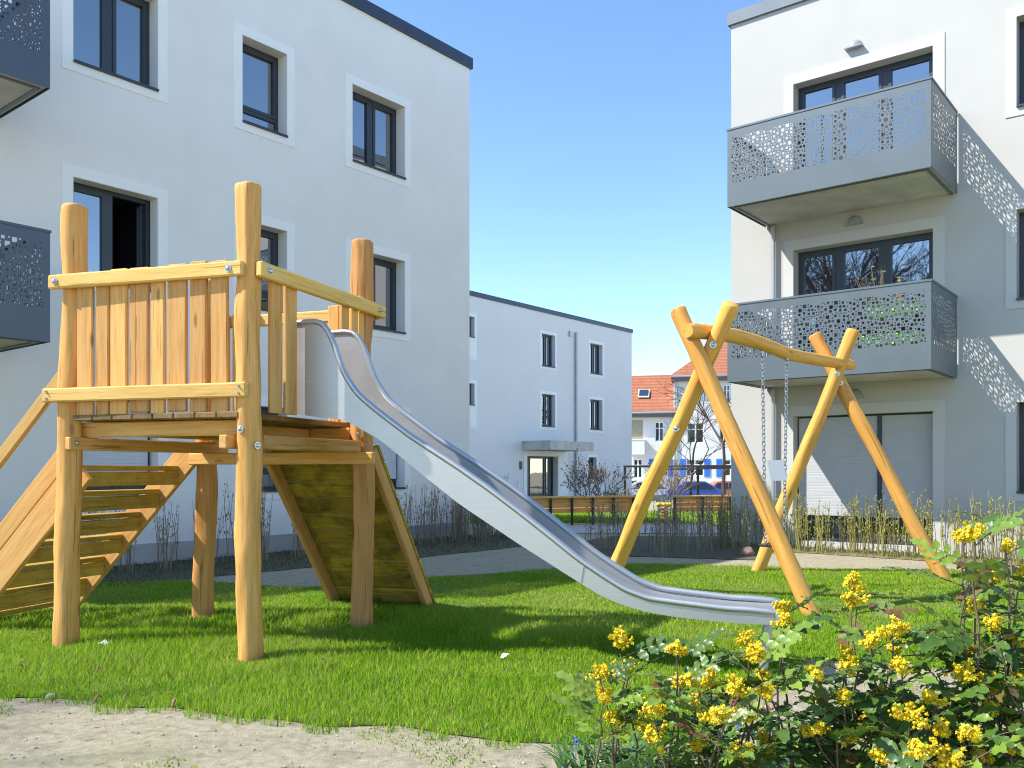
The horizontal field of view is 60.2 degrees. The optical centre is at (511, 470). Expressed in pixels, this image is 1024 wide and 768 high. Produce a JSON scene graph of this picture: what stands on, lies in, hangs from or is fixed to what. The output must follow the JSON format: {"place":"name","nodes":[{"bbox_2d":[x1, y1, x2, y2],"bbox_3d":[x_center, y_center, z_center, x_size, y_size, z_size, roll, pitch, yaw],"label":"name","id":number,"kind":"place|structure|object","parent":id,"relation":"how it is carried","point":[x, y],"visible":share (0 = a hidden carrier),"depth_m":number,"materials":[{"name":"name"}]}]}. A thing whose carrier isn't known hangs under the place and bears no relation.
{"place":"outdoors","nodes":[
{"label":"outdoors","id":0,"kind":"place"},
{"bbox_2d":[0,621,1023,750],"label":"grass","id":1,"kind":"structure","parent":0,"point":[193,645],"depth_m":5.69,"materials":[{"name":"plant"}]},
{"bbox_2d":[0,495,1023,767],"bbox_3d":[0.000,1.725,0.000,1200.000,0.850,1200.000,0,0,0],"label":"ground","id":2,"kind":"structure","parent":0,"point":[28,721],"depth_m":4.33,"materials":[{"name":"soil"}]},
{"bbox_2d":[0,0,472,571],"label":"apartment building","id":3,"kind":"structure","parent":2,"relation":"on","point":[148,132],"depth_m":13.39,"materials":[{"name":"white paint"}]},
{"bbox_2d":[62,162,167,302],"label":"window","id":4,"kind":"structure","parent":3,"relation":"in","point":[128,226],"depth_m":12.36,"materials":[{"name":"paint"}]},
{"bbox_2d":[62,0,167,103],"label":"window","id":5,"kind":"structure","parent":3,"relation":"in","point":[107,41],"depth_m":12.15,"materials":[{"name":"metal"}]},
{"bbox_2d":[82,384,167,501],"bbox_3d":[-5.450,-0.345,12.053,0.340,1.600,1.466,0,0,39],"label":"window","id":6,"kind":"structure","parent":3,"relation":"in","point":[117,458],"depth_m":12.21,"materials":[{"name":"glass"}]},
{"bbox_2d":[234,397,294,499],"bbox_3d":[-3.962,-0.345,13.906,0.340,1.600,1.117,0,0,39],"label":"window","id":7,"kind":"structure","parent":3,"relation":"in","point":[268,486],"depth_m":14.06,"materials":[{"name":"paint"}]},
{"bbox_2d":[234,208,294,314],"bbox_3d":[-3.962,-3.175,13.906,0.340,1.600,1.117,0,0,39],"label":"window","id":8,"kind":"structure","parent":3,"relation":"in","point":[269,240],"depth_m":14.15,"materials":[{"name":"paint"}]},
{"bbox_2d":[234,21,294,147],"bbox_3d":[-3.962,-6.005,13.906,0.340,1.600,1.117,0,0,39],"label":"window","id":9,"kind":"structure","parent":3,"relation":"in","point":[255,71],"depth_m":13.98,"materials":[{"name":"paint"}]},
{"bbox_2d":[346,238,410,341],"bbox_3d":[-2.456,-3.175,15.784,0.340,1.600,1.546,0,0,39],"label":"window","id":10,"kind":"structure","parent":3,"relation":"in","point":[384,272],"depth_m":16.13,"materials":[{"name":"paint"}]},
{"bbox_2d":[346,72,410,187],"bbox_3d":[-2.456,-6.005,15.784,0.340,1.600,1.546,0,0,39],"label":"window","id":11,"kind":"structure","parent":3,"relation":"in","point":[370,124],"depth_m":15.85,"materials":[{"name":"paint"}]},
{"bbox_2d":[373,408,410,494],"bbox_3d":[-2.456,-0.345,15.784,0.340,1.600,1.546,0,0,39],"label":"window","id":12,"kind":"structure","parent":3,"relation":"in","point":[389,455],"depth_m":16.19,"materials":[{"name":"metal"}]},
{"bbox_2d":[6,532,520,595],"bbox_3d":[-3.009,1.292,12.998,2.457,0.001,12.116,0,0,39],"label":"planting bed","id":13,"kind":"object","parent":2,"relation":"on","point":[167,574],"visible":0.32,"depth_m":12.13,"materials":[{"name":"brown plant"}]},
{"bbox_2d":[156,507,167,568],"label":"hedge plant","id":14,"kind":"object","parent":13,"relation":"on","point":[158,540],"visible":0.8,"depth_m":11.63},
{"bbox_2d":[153,501,173,571],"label":"hedge plant","id":15,"kind":"object","parent":13,"relation":"on","point":[163,554],"visible":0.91,"depth_m":11.28,"materials":[{"name":"plant"}]},
{"bbox_2d":[223,483,234,563],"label":"hedge plant","id":16,"kind":"object","parent":13,"relation":"on","point":[226,531],"visible":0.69,"depth_m":12.18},
{"bbox_2d":[409,488,421,545],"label":"hedge plant","id":17,"kind":"object","parent":13,"relation":"on","point":[416,512],"visible":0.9,"depth_m":15.11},
{"bbox_2d":[419,484,428,545],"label":"hedge plant","id":18,"kind":"object","parent":13,"relation":"on","point":[424,517],"visible":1,"depth_m":15.26,"materials":[{"name":"plant"}]},
{"bbox_2d":[444,494,468,539],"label":"hedge plant","id":19,"kind":"object","parent":13,"relation":"on","point":[458,519],"visible":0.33,"depth_m":16.41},
{"bbox_2d":[447,501,470,541],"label":"hedge plant","id":20,"kind":"object","parent":13,"relation":"on","point":[460,537],"visible":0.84,"depth_m":16.04,"materials":[{"name":"plant"}]},
{"bbox_2d":[472,514,492,540],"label":"hedge plant","id":21,"kind":"object","parent":13,"relation":"on","point":[484,537],"visible":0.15,"depth_m":16.25,"materials":[{"name":"plant"}]},
{"bbox_2d":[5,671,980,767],"bbox_3d":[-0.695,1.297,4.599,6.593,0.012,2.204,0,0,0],"label":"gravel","id":22,"kind":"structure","parent":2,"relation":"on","point":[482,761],"depth_m":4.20,"materials":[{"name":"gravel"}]},
{"bbox_2d":[0,674,1017,767],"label":"moss tufts","id":23,"kind":"object","parent":2,"relation":"on","point":[178,760],"visible":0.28,"depth_m":4.16,"materials":[{"name":"green plant"}]},
{"bbox_2d":[470,290,632,498],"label":"apartment building","id":24,"kind":"structure","parent":2,"relation":"on","point":[548,387],"depth_m":41.25,"materials":[{"name":"paint"}]},
{"bbox_2d":[470,380,476,408],"bbox_3d":[-1.898,-3.200,36.966,0.320,1.190,1.026,0,0,39],"label":"window","id":25,"kind":"structure","parent":24,"relation":"in","point":[474,382],"depth_m":37.21,"materials":[{"name":"paint"}]},
{"bbox_2d":[470,313,476,340],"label":"window","id":26,"kind":"structure","parent":24,"relation":"in","point":[474,338],"depth_m":37.21,"materials":[{"name":"paint"}]},
{"bbox_2d":[527,456,552,495],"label":"entrance door","id":27,"kind":"structure","parent":24,"relation":"in","point":[539,468],"depth_m":41.19,"materials":[{"name":"glass"}]},
{"bbox_2d":[540,390,556,429],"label":"window","id":28,"kind":"structure","parent":24,"relation":"in","point":[545,400],"depth_m":41.50,"materials":[{"name":"metal"}]},
{"bbox_2d":[540,330,556,370],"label":"window","id":29,"kind":"structure","parent":24,"relation":"in","point":[545,340],"depth_m":41.50,"materials":[{"name":"paint"}]},
{"bbox_2d":[588,396,603,432],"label":"window","id":30,"kind":"structure","parent":24,"relation":"in","point":[593,405],"depth_m":44.60,"materials":[{"name":"paint"}]},
{"bbox_2d":[588,340,603,377],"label":"window","id":31,"kind":"structure","parent":24,"relation":"in","point":[593,350],"depth_m":44.60,"materials":[{"name":"paint"}]},
{"bbox_2d":[529,495,634,524],"bbox_3d":[1.646,1.001,20.831,2.764,0.798,0.160,0,0,-20],"label":"timber railing","id":32,"kind":"object","parent":2,"relation":"on","point":[570,504],"visible":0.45,"depth_m":20.81,"materials":[{"name":"brown wood"}]},
{"bbox_2d":[550,625,686,767],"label":"mahonia shrub","id":33,"kind":"object","parent":2,"relation":"on","point":[622,669],"visible":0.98,"depth_m":3.10,"materials":[{"name":"green plant"}]},
{"bbox_2d":[632,375,675,489],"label":"house","id":34,"kind":"structure","parent":2,"relation":"on","point":[652,411],"depth_m":70.42,"materials":[{"name":"paint"}]},
{"bbox_2d":[634,459,641,477],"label":"window","id":35,"kind":"structure","parent":34,"relation":"in","point":[638,473],"depth_m":70.62,"materials":[{"name":"white"}]},
{"bbox_2d":[655,422,663,440],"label":"window","id":36,"kind":"structure","parent":34,"relation":"in","point":[658,429],"depth_m":70.29,"materials":[{"name":"white"}]},
{"bbox_2d":[601,628,729,767],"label":"mahonia shrub","id":37,"kind":"object","parent":2,"relation":"on","point":[652,734],"visible":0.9,"depth_m":2.94,"materials":[{"name":"green plant"}]},
{"bbox_2d":[585,536,759,559],"bbox_3d":[2.699,1.290,15.195,3.222,0.001,4.547,0,0,9],"label":"planting bed","id":38,"kind":"object","parent":2,"relation":"on","point":[730,552],"visible":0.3,"depth_m":14.23,"materials":[{"name":"brown plant"}]},
{"bbox_2d":[584,503,609,548],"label":"hedge plant","id":39,"kind":"object","parent":38,"relation":"on","point":[600,528],"visible":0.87,"depth_m":14.34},
{"bbox_2d":[588,500,611,547],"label":"hedge plant","id":40,"kind":"object","parent":38,"relation":"on","point":[599,524],"visible":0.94,"depth_m":14.68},
{"bbox_2d":[595,497,619,550],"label":"hedge plant","id":41,"kind":"object","parent":38,"relation":"on","point":[599,548],"visible":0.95,"depth_m":14.00,"materials":[{"name":"plant"}]},
{"bbox_2d":[608,499,622,550],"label":"hedge plant","id":42,"kind":"object","parent":38,"relation":"on","point":[614,517],"visible":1,"depth_m":14.08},
{"bbox_2d":[650,512,670,557],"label":"hedge plant","id":43,"kind":"object","parent":38,"relation":"on","point":[657,547],"visible":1,"depth_m":13.23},
{"bbox_2d":[653,495,668,555],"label":"hedge plant","id":44,"kind":"object","parent":38,"relation":"on","point":[660,522],"visible":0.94,"depth_m":13.38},
{"bbox_2d":[659,490,684,545],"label":"hedge plant","id":45,"kind":"object","parent":38,"relation":"on","point":[671,517],"visible":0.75,"depth_m":15.07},
{"bbox_2d":[669,509,686,552],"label":"hedge plant","id":46,"kind":"object","parent":38,"relation":"on","point":[673,524],"visible":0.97,"depth_m":13.84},
{"bbox_2d":[676,499,707,554],"bbox_3d":[2.789,0.856,13.691,0.444,0.888,0.501,0,0,27],"label":"hedge plant","id":47,"kind":"object","parent":38,"relation":"on","point":[691,529],"visible":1,"depth_m":13.68,"materials":[{"name":"plant"}]},
{"bbox_2d":[689,500,712,554],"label":"hedge plant","id":48,"kind":"object","parent":38,"relation":"on","point":[697,527],"visible":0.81,"depth_m":13.53,"materials":[{"name":"plant"}]},
{"bbox_2d":[696,502,723,551],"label":"hedge plant","id":49,"kind":"object","parent":38,"relation":"on","point":[708,527],"visible":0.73,"depth_m":13.96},
{"bbox_2d":[700,496,726,548],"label":"hedge plant","id":50,"kind":"object","parent":38,"relation":"on","point":[712,523],"visible":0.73,"depth_m":14.64,"materials":[{"name":"plant"}]},
{"bbox_2d":[724,495,749,546],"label":"hedge plant","id":51,"kind":"object","parent":38,"relation":"on","point":[733,522],"visible":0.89,"depth_m":14.38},
{"bbox_2d":[728,494,747,547],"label":"hedge plant","id":52,"kind":"object","parent":38,"relation":"on","point":[733,544],"visible":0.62,"depth_m":14.77,"materials":[{"name":"plant"}]},
{"bbox_2d":[737,503,755,547],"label":"hedge plant","id":53,"kind":"object","parent":38,"relation":"on","point":[753,515],"visible":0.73,"depth_m":14.71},
{"bbox_2d":[623,465,730,494],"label":"climbing bars","id":54,"kind":"object","parent":2,"relation":"on","point":[700,467],"visible":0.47,"depth_m":28.21,"materials":[{"name":"black metal"}]},
{"bbox_2d":[654,382,730,494],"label":"bare tree","id":55,"kind":"object","parent":2,"relation":"on","point":[724,471],"visible":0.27,"depth_m":42.03,"materials":[{"name":"brown plant"}]},
{"bbox_2d":[661,389,726,494],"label":"bare tree","id":56,"kind":"object","parent":2,"relation":"on","point":[697,440],"visible":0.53,"depth_m":44.96,"materials":[{"name":"brown plant"}]},
{"bbox_2d":[671,342,730,484],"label":"house","id":57,"kind":"structure","parent":2,"relation":"on","point":[680,377],"depth_m":69.45,"materials":[{"name":"paint"}]},
{"bbox_2d":[680,459,709,476],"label":"window","id":58,"kind":"structure","parent":57,"relation":"in","point":[706,472],"depth_m":69.66,"materials":[{"name":"blue"}]},
{"bbox_2d":[687,423,703,442],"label":"window","id":59,"kind":"structure","parent":57,"relation":"in","point":[701,440],"depth_m":69.69,"materials":[{"name":"white"}]},
{"bbox_2d":[716,459,730,476],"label":"window","id":60,"kind":"structure","parent":57,"relation":"in","point":[718,461],"depth_m":69.17,"materials":[{"name":"blue"}]},
{"bbox_2d":[673,495,730,523],"bbox_3d":[4.984,1.001,21.581,2.320,0.798,0.160,0,0,-15],"label":"timber railing","id":61,"kind":"object","parent":2,"relation":"on","point":[692,499],"visible":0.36,"depth_m":21.43,"materials":[{"name":"brown wood"}]},
{"bbox_2d":[643,650,790,767],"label":"mahonia shrub","id":62,"kind":"object","parent":2,"relation":"on","point":[716,711],"visible":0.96,"depth_m":2.88,"materials":[{"name":"green plant"}]},
{"bbox_2d":[688,588,838,767],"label":"mahonia shrub","id":63,"kind":"object","parent":2,"relation":"on","point":[756,652],"visible":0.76,"depth_m":2.96,"materials":[{"name":"green plant"}]},
{"bbox_2d":[523,727,1019,767],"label":"ground cover","id":64,"kind":"object","parent":2,"relation":"on","point":[565,759],"visible":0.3,"depth_m":3.71,"materials":[{"name":"green plant"}]},
{"bbox_2d":[762,570,940,767],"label":"mahonia shrub","id":65,"kind":"object","parent":2,"relation":"on","point":[815,737],"visible":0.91,"depth_m":2.94,"materials":[{"name":"green plant"}]},
{"bbox_2d":[686,541,1023,565],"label":"planting bed","id":66,"kind":"object","parent":2,"relation":"on","point":[900,557],"visible":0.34,"depth_m":13.57,"materials":[{"name":"plant"}]},
{"bbox_2d":[784,493,803,547],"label":"hedge plant","id":67,"kind":"object","parent":66,"relation":"on","point":[791,515],"visible":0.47,"depth_m":14.64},
{"bbox_2d":[794,499,809,550],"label":"hedge plant","id":68,"kind":"object","parent":66,"relation":"on","point":[803,531],"visible":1,"depth_m":14.08,"materials":[{"name":"plant"}]},
{"bbox_2d":[792,493,812,550],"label":"hedge plant","id":69,"kind":"object","parent":66,"relation":"on","point":[798,543],"visible":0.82,"depth_m":14.20,"materials":[{"name":"plant"}]},
{"bbox_2d":[811,501,830,551],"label":"hedge plant","id":70,"kind":"object","parent":66,"relation":"on","point":[823,526],"visible":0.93,"depth_m":13.95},
{"bbox_2d":[817,500,833,552],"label":"hedge plant","id":71,"kind":"object","parent":66,"relation":"on","point":[821,531],"visible":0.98,"depth_m":13.90,"materials":[{"name":"plant"}]},
{"bbox_2d":[836,501,853,551],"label":"hedge plant","id":72,"kind":"object","parent":66,"relation":"on","point":[840,517],"visible":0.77,"depth_m":14.06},
{"bbox_2d":[843,489,857,551],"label":"hedge plant","id":73,"kind":"object","parent":66,"relation":"on","point":[849,538],"visible":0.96,"depth_m":13.81,"materials":[{"name":"plant"}]},
{"bbox_2d":[850,499,869,552],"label":"hedge plant","id":74,"kind":"object","parent":66,"relation":"on","point":[857,522],"visible":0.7,"depth_m":13.93,"materials":[{"name":"plant"}]},
{"bbox_2d":[852,497,872,553],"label":"hedge plant","id":75,"kind":"object","parent":66,"relation":"on","point":[860,531],"visible":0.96,"depth_m":13.71,"materials":[{"name":"plant"}]},
{"bbox_2d":[864,502,880,553],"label":"hedge plant","id":76,"kind":"object","parent":66,"relation":"on","point":[870,532],"visible":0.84,"depth_m":13.74,"materials":[{"name":"plant"}]},
{"bbox_2d":[863,490,886,555],"bbox_3d":[5.559,0.779,13.450,0.320,1.042,0.341,0,0,37],"label":"hedge plant","id":77,"kind":"object","parent":66,"relation":"on","point":[871,512],"visible":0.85,"depth_m":13.41,"materials":[{"name":"plant"}]},
{"bbox_2d":[877,499,899,557],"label":"hedge plant","id":78,"kind":"object","parent":66,"relation":"on","point":[883,531],"visible":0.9,"depth_m":13.14,"materials":[{"name":"plant"}]},
{"bbox_2d":[890,513,910,557],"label":"hedge plant","id":79,"kind":"object","parent":66,"relation":"on","point":[901,538],"visible":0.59,"depth_m":13.14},
{"bbox_2d":[927,500,950,557],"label":"hedge plant","id":80,"kind":"object","parent":66,"relation":"on","point":[941,530],"visible":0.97,"depth_m":12.80,"materials":[{"name":"plant"}]},
{"bbox_2d":[953,494,971,555],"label":"hedge plant","id":81,"kind":"object","parent":66,"relation":"on","point":[958,522],"visible":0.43,"depth_m":13.01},
{"bbox_2d":[957,505,973,559],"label":"hedge plant","id":82,"kind":"object","parent":66,"relation":"on","point":[961,525],"visible":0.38,"depth_m":12.75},
{"bbox_2d":[970,490,988,558],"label":"hedge plant","id":83,"kind":"object","parent":66,"relation":"on","point":[981,505],"visible":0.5,"depth_m":12.93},
{"bbox_2d":[975,501,1000,559],"bbox_3d":[6.854,0.851,12.681,0.313,0.898,0.278,0,0,-11],"label":"hedge plant","id":84,"kind":"object","parent":66,"relation":"on","point":[990,507],"visible":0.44,"depth_m":12.70,"materials":[{"name":"plant"}]},
{"bbox_2d":[986,490,1014,559],"bbox_3d":[6.974,0.793,12.626,0.392,1.014,0.278,0,0,-18],"label":"hedge plant","id":85,"kind":"object","parent":66,"relation":"on","point":[1000,531],"visible":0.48,"depth_m":12.62,"materials":[{"name":"plant"}]},
{"bbox_2d":[726,0,1023,558],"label":"apartment building","id":86,"kind":"structure","parent":2,"relation":"on","point":[863,136],"depth_m":13.68,"materials":[{"name":"paint"}]},
{"bbox_2d":[784,399,944,552],"bbox_3d":[5.750,0.140,14.488,2.544,2.460,0.304,0,0,39],"label":"balcony door","id":87,"kind":"structure","parent":86,"relation":"in","point":[840,463],"depth_m":14.41,"materials":[{"name":"metal"}]},
{"bbox_2d":[784,215,944,351],"bbox_3d":[5.750,-2.690,14.488,2.544,2.460,0.304,0,0,39],"label":"window surround","id":88,"kind":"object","parent":86,"relation":"in","point":[919,256],"depth_m":14.53,"materials":[{"name":"paint"}]},
{"bbox_2d":[784,31,944,169],"bbox_3d":[5.750,-5.520,14.488,2.544,2.460,0.304,0,0,39],"label":"balcony door","id":89,"kind":"structure","parent":86,"relation":"in","point":[932,64],"depth_m":14.47,"materials":[{"name":"paint"}]},
{"bbox_2d":[855,263,907,333],"bbox_3d":[5.580,-2.397,13.326,0.765,1.573,0.613,0,0,15],"label":"potted plant","id":90,"kind":"object","parent":86,"relation":"on","point":[882,283],"visible":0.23,"depth_m":13.27,"materials":[{"name":"green plant"}]},
{"bbox_2d":[860,300,923,347],"bbox_3d":[5.527,-2.018,12.855,0.800,0.805,0.350,0,0,39],"label":"bench","id":91,"kind":"object","parent":86,"relation":"on","point":[886,316],"visible":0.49,"depth_m":12.73,"materials":[{"name":"wood"}]},
{"bbox_2d":[1005,392,1023,501],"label":"window","id":92,"kind":"structure","parent":86,"relation":"in","point":[1011,399],"depth_m":13.02,"materials":[{"name":"paint"}]},
{"bbox_2d":[1005,198,1023,309],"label":"window","id":93,"kind":"structure","parent":86,"relation":"in","point":[1011,300],"depth_m":13.02,"materials":[{"name":"paint"}]},
{"bbox_2d":[1005,5,1023,117],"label":"window","id":94,"kind":"structure","parent":86,"relation":"in","point":[1012,109],"depth_m":13.02,"materials":[{"name":"paint"}]},
{"bbox_2d":[818,614,993,767],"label":"mahonia shrub","id":95,"kind":"object","parent":2,"relation":"on","point":[913,752],"visible":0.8,"depth_m":2.78,"materials":[{"name":"green plant"}]},
{"bbox_2d":[865,508,1023,767],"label":"mahonia shrub","id":96,"kind":"object","parent":2,"relation":"on","point":[962,729],"visible":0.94,"depth_m":2.79,"materials":[{"name":"green plant"}]},
{"bbox_2d":[921,511,1023,767],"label":"mahonia shrub","id":97,"kind":"object","parent":2,"relation":"on","point":[993,621],"visible":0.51,"depth_m":2.89,"materials":[{"name":"green plant"}]},
{"bbox_2d":[0,562,1023,743],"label":"lawn","id":98,"kind":"structure","parent":0,"point":[564,613],"depth_m":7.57,"materials":[{"name":"plant"}]},
{"bbox_2d":[0,181,779,668],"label":"playground tower","id":99,"kind":"structure","parent":98,"relation":"on","point":[334,487],"depth_m":6.42,"materials":[{"name":"wood"}]},
{"bbox_2d":[611,300,951,616],"bbox_3d":[2.910,-0.106,9.959,2.854,3.332,4.200,0,0,43],"label":"swing set","id":100,"kind":"object","parent":98,"relation":"on","point":[718,333],"visible":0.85,"depth_m":9.05,"materials":[{"name":"wood"}]},
{"bbox_2d":[758,351,790,546],"bbox_3d":[2.843,-0.230,9.555,0.170,2.089,0.642,0,0,41],"label":"swing","id":101,"kind":"object","parent":100,"relation":"hanging from","point":[765,544],"visible":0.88,"depth_m":9.43,"materials":[{"name":"grey metal"}]},
{"bbox_2d":[767,460,786,480],"bbox_3d":[2.911,0.000,9.702,0.212,0.231,0.008,0,0,21],"label":"notice card","id":102,"kind":"object","parent":101,"relation":"attached to","point":[777,472],"visible":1,"depth_m":9.70,"materials":[{"name":"paper"}]},
{"bbox_2d":[368,0,764,375],"label":"sky","id":103,"kind":"structure","parent":0,"point":[598,133],"materials":[{"name":"blue"}]},
{"bbox_2d":[473,509,728,522],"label":"grass","id":104,"kind":"structure","parent":0,"point":[577,517],"depth_m":23.36,"materials":[{"name":"plant"}]},
{"bbox_2d":[474,525,730,532],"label":"path","id":105,"kind":"structure","parent":0,"point":[578,528],"depth_m":19.58,"materials":[{"name":"concrete"}]},
{"label":"road","id":106,"kind":"structure","parent":0,"visible":0},
{"bbox_2d":[632,481,667,494],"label":"parked car","id":107,"kind":"object","parent":106,"relation":"on","point":[634,484],"visible":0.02,"depth_m":56.18,"materials":[{"name":"white paint"}]},
{"bbox_2d":[666,481,726,494],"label":"parked car","id":108,"kind":"object","parent":106,"relation":"on","point":[705,488],"visible":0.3,"depth_m":55.21,"materials":[{"name":"blue paint"}]},
{"bbox_2d":[710,481,730,494],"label":"parked car","id":109,"kind":"object","parent":106,"relation":"on","point":[717,484],"visible":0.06,"depth_m":56.24,"materials":[{"name":"orange paint"}]},
{"label":"lawn","id":110,"kind":"structure","parent":0,"visible":0},
{"bbox_2d":[558,448,635,517],"bbox_3d":[2.228,0.359,22.383,2.032,1.994,1.715,0,0,0],"label":"bare bush","id":111,"kind":"object","parent":110,"relation":"on","point":[589,481],"visible":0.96,"depth_m":22.25,"materials":[{"name":"plant"}]},
{"bbox_2d":[591,487,635,520],"bbox_3d":[2.715,0.849,22.307,1.354,1.016,1.594,0,0,0],"label":"bare bush","id":112,"kind":"object","parent":110,"relation":"on","point":[614,492],"visible":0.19,"depth_m":22.14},
{"bbox_2d":[626,454,701,510],"bbox_3d":[4.698,0.364,27.134,2.358,1.988,2.331,0,0,0],"label":"bare bush","id":113,"kind":"object","parent":110,"relation":"on","point":[678,480],"visible":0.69,"depth_m":27.19,"materials":[{"name":"plant"}]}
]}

